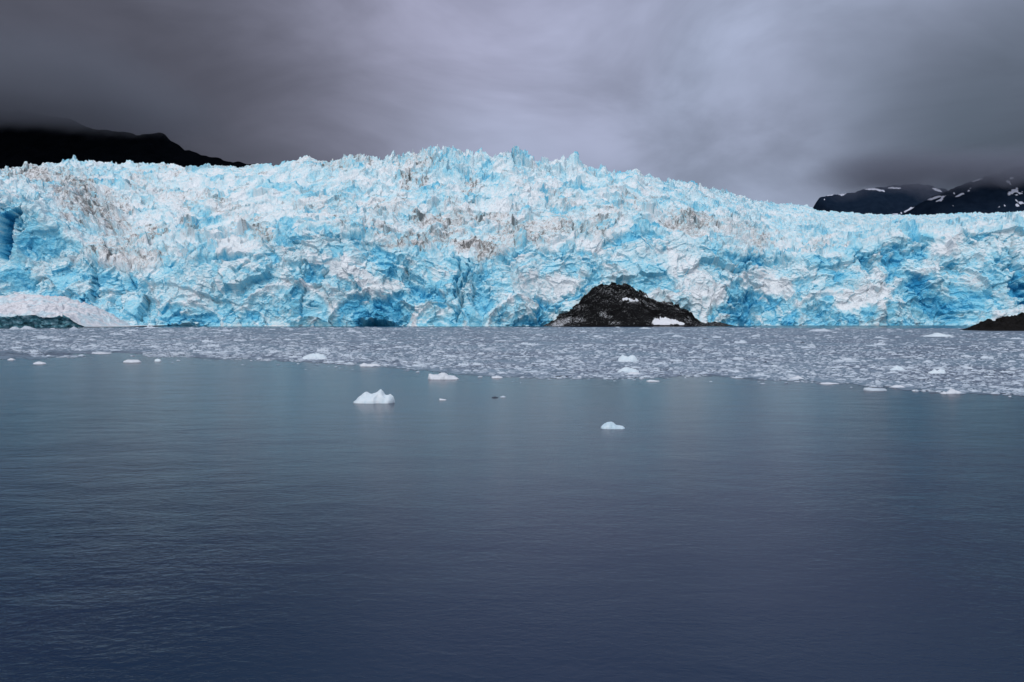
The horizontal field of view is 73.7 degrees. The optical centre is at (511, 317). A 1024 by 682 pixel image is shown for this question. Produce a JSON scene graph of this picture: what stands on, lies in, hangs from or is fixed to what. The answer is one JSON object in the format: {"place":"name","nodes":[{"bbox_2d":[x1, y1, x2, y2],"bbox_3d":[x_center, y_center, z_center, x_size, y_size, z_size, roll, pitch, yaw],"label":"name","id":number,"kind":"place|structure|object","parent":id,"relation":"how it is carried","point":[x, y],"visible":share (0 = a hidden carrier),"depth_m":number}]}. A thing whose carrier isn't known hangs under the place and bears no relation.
{"place":"outdoors","nodes":[
{"label":"outdoors","id":0,"kind":"place"},
{"bbox_2d":[0,110,256,168],"bbox_3d":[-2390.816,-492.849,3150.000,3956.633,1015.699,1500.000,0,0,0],"label":"mountain","id":1,"kind":"structure","parent":0,"point":[35,138],"depth_m":3151.14},
{"bbox_2d":[0,325,1023,681],"bbox_3d":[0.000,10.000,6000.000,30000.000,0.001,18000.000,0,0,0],"label":"water","id":2,"kind":"structure","parent":0,"point":[180,519],"depth_m":32.51},
{"bbox_2d":[20,326,34,328],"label":"ice floe","id":3,"kind":"object","parent":2,"relation":"on","point":[26,327],"visible":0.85,"depth_m":581.19},
{"bbox_2d":[0,292,163,326],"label":"snow bank","id":4,"kind":"structure","parent":2,"relation":"on","point":[21,310],"depth_m":713.37},
{"bbox_2d":[123,360,140,361],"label":"ice floe","id":5,"kind":"object","parent":2,"relation":"on","point":[132,361],"visible":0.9,"depth_m":152.38},
{"bbox_2d":[303,353,326,358],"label":"ice floe","id":6,"kind":"object","parent":2,"relation":"on","point":[316,356],"visible":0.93,"depth_m":163.48},
{"bbox_2d":[360,363,380,365],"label":"ice floe","id":7,"kind":"object","parent":2,"relation":"on","point":[363,364],"visible":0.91,"depth_m":140.18},
{"bbox_2d":[353,389,394,403],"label":"iceberg","id":8,"kind":"object","parent":2,"relation":"on","point":[379,396],"visible":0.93,"depth_m":79.68},
{"bbox_2d":[428,373,458,379],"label":"ice floe","id":9,"kind":"object","parent":2,"relation":"on","point":[439,376],"visible":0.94,"depth_m":110.52},
{"bbox_2d":[0,326,1023,396],"bbox_3d":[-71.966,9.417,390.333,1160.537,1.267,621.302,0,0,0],"label":"brash ice","id":10,"kind":"structure","parent":2,"relation":"on","point":[507,352],"depth_m":193.17},
{"bbox_2d":[601,422,624,428],"bbox_3d":[9.106,9.817,61.607,2.216,0.860,1.092,0,0,0],"label":"ice floe","id":11,"kind":"object","parent":2,"relation":"on","point":[609,425],"visible":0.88,"depth_m":61.32},
{"bbox_2d":[618,355,637,361],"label":"ice floe","id":12,"kind":"object","parent":2,"relation":"on","point":[624,358],"visible":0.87,"depth_m":153.82},
{"bbox_2d":[617,367,638,372],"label":"ice floe","id":13,"kind":"object","parent":2,"relation":"on","point":[627,369],"visible":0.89,"depth_m":123.57},
{"bbox_2d":[543,282,733,325],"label":"rock outcrop","id":14,"kind":"object","parent":2,"relation":"on","point":[615,304],"visible":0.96,"depth_m":785.78},
{"bbox_2d":[734,340,746,342],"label":"floe","id":15,"kind":"object","parent":2,"relation":"on","point":[742,341],"visible":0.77,"depth_m":264.58},
{"bbox_2d":[810,328,830,330],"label":"ice floe","id":16,"kind":"object","parent":2,"relation":"on","point":[823,329],"visible":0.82,"depth_m":490.48},
{"bbox_2d":[863,387,886,390],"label":"ice floe","id":17,"kind":"object","parent":2,"relation":"on","point":[874,389],"visible":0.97,"depth_m":93.37},
{"bbox_2d":[890,365,904,369],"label":"ice floe","id":18,"kind":"object","parent":2,"relation":"on","point":[896,367],"visible":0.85,"depth_m":128.66},
{"bbox_2d":[928,369,945,373],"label":"ice floe","id":19,"kind":"object","parent":2,"relation":"on","point":[939,371],"visible":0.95,"depth_m":121.63},
{"bbox_2d":[924,333,953,336],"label":"ice floe","id":20,"kind":"object","parent":2,"relation":"on","point":[938,335],"visible":0.88,"depth_m":356.57},
{"bbox_2d":[947,388,961,393],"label":"ice floe","id":21,"kind":"object","parent":2,"relation":"on","point":[952,391],"visible":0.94,"depth_m":89.65},
{"bbox_2d":[980,356,993,358],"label":"floe","id":22,"kind":"object","parent":2,"relation":"on","point":[984,357],"visible":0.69,"depth_m":165.70},
{"bbox_2d":[961,312,1023,330],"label":"rock islet","id":23,"kind":"object","parent":2,"relation":"in","point":[1010,323],"visible":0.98,"depth_m":518.71},
{"bbox_2d":[0,144,1023,325],"bbox_3d":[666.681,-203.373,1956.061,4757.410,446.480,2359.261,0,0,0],"label":"glacier","id":24,"kind":"object","parent":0,"point":[447,236],"visible":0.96,"depth_m":881.25},
{"bbox_2d":[0,0,1023,206],"label":"sky","id":25,"kind":"structure","parent":0,"point":[801,102]},
{"bbox_2d":[813,184,947,214],"bbox_3d":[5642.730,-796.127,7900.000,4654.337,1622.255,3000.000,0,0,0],"label":"mountain","id":26,"kind":"structure","parent":0,"point":[896,199],"depth_m":7941.58},
{"bbox_2d":[902,167,1023,214],"bbox_3d":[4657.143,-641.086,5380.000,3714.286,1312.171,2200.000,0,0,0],"label":"mountain","id":27,"kind":"structure","parent":0,"point":[1002,191],"depth_m":5413.98}
]}

